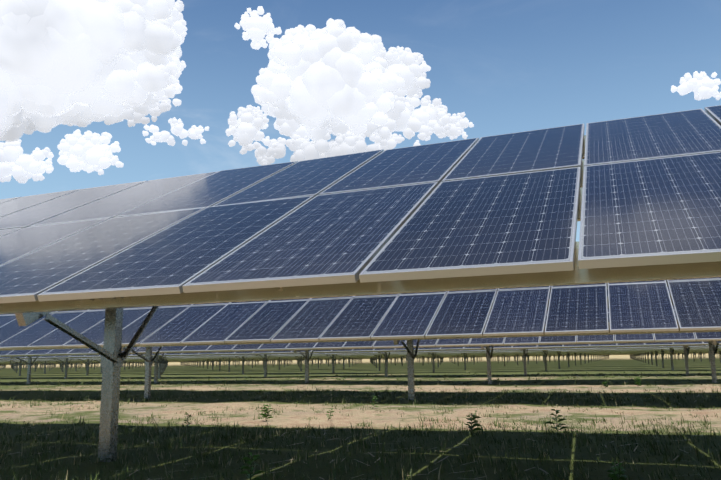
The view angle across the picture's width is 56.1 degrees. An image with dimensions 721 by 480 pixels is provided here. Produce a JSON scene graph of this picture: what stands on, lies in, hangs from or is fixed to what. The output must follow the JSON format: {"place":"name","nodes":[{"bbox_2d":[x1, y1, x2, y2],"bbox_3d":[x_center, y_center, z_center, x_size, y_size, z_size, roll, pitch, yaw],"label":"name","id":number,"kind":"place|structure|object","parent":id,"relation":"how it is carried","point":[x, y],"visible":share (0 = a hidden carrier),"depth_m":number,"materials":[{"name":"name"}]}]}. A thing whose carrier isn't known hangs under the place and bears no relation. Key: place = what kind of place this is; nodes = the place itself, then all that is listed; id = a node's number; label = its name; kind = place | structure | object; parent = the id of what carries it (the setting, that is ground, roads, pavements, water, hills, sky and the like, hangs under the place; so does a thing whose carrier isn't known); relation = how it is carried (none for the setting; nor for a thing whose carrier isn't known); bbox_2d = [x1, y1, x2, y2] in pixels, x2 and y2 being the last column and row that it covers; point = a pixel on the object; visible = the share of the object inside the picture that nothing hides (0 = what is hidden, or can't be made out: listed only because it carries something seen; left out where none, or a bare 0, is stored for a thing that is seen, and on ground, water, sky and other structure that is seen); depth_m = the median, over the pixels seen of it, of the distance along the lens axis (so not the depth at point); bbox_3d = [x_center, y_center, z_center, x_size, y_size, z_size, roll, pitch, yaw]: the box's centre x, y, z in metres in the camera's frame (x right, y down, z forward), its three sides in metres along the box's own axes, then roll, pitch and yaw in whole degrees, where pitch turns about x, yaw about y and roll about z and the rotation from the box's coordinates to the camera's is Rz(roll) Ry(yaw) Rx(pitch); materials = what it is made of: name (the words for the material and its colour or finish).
{"place":"outdoors","nodes":[
{"label":"outdoors","id":0,"kind":"place"},
{"bbox_2d":[0,0,187,141],"bbox_3d":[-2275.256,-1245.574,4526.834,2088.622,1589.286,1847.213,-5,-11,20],"label":"cloud","id":1,"kind":"structure","parent":0,"point":[82,63],"depth_m":4229.52,"materials":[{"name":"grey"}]},
{"bbox_2d":[225,6,473,164],"bbox_3d":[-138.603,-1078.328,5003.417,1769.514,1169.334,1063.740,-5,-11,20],"label":"cloud","id":2,"kind":"structure","parent":0,"point":[349,88],"depth_m":4849.19,"materials":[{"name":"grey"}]},
{"bbox_2d":[0,354,720,479],"bbox_3d":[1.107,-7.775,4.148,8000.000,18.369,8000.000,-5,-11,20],"label":"ground","id":3,"kind":"structure","parent":0,"point":[174,372],"depth_m":9.86,"materials":[{"name":"beige soil"}]},
{"bbox_2d":[183,413,191,428],"bbox_3d":[-2.100,2.210,8.220,0.112,0.202,0.191,2,-11,-17],"label":"weed","id":4,"kind":"object","parent":3,"relation":"on","point":[187,423],"visible":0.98,"depth_m":8.21,"materials":[{"name":"green plant"}]},
{"bbox_2d":[240,452,264,479],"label":"weed","id":5,"kind":"object","parent":3,"relation":"on","point":[254,457],"visible":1,"depth_m":4.15,"materials":[{"name":"green plant"}]},
{"bbox_2d":[259,405,272,420],"bbox_3d":[-1.258,2.312,9.030,0.188,0.230,0.187,4,-11,-27],"label":"weed","id":6,"kind":"object","parent":3,"relation":"on","point":[264,415],"visible":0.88,"depth_m":9.01,"materials":[{"name":"green plant"}]},
{"bbox_2d":[326,408,334,419],"bbox_3d":[-0.401,2.302,8.900,0.119,0.171,0.118,2,-10,-15],"label":"weed","id":7,"kind":"object","parent":3,"relation":"on","point":[330,413],"visible":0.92,"depth_m":8.89,"materials":[{"name":"green plant"}]},
{"bbox_2d":[0,135,720,461],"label":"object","id":8,"kind":"object","parent":3,"relation":"on","point":[112,361],"visible":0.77,"depth_m":5.36,"materials":[{"name":"metal"}]},
{"bbox_2d":[0,105,720,363],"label":"solar panels","id":9,"kind":"object","parent":8,"relation":"on","point":[509,203],"visible":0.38,"depth_m":5.18,"materials":[{"name":"blue glass"}]},
{"bbox_2d":[465,411,481,433],"bbox_3d":[1.163,1.880,6.939,0.194,0.247,0.209,-5,-11,20],"label":"weed","id":10,"kind":"object","parent":3,"relation":"on","point":[473,416],"visible":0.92,"depth_m":6.94,"materials":[{"name":"green plant"}]},
{"bbox_2d":[545,409,566,433],"bbox_3d":[2.000,1.848,6.861,0.202,0.264,0.225,8,-14,-42],"label":"weed","id":11,"kind":"object","parent":3,"relation":"on","point":[559,420],"visible":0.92,"depth_m":6.86,"materials":[{"name":"green plant"}]},
{"bbox_2d":[607,461,627,479],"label":"weed","id":12,"kind":"object","parent":3,"relation":"on","point":[615,474],"visible":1,"depth_m":3.97,"materials":[{"name":"green plant"}]},
{"bbox_2d":[634,377,641,385],"bbox_3d":[6.961,3.567,16.982,0.210,0.269,0.190,-10,-13,40],"label":"weed","id":13,"kind":"object","parent":3,"relation":"on","point":[638,381],"visible":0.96,"depth_m":16.95,"materials":[{"name":"green plant"}]},
{"bbox_2d":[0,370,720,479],"bbox_3d":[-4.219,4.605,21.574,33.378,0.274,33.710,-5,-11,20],"label":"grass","id":14,"kind":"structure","parent":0,"point":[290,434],"depth_m":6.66,"materials":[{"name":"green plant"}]},
{"bbox_2d":[0,0,720,241],"label":"sky","id":15,"kind":"structure","parent":0,"point":[512,66],"materials":[{"name":"blue"}]},
{"bbox_2d":[671,71,720,99],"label":"cloud","id":16,"kind":"structure","parent":0,"point":[701,85],"depth_m":5621.61,"materials":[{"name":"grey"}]}
]}

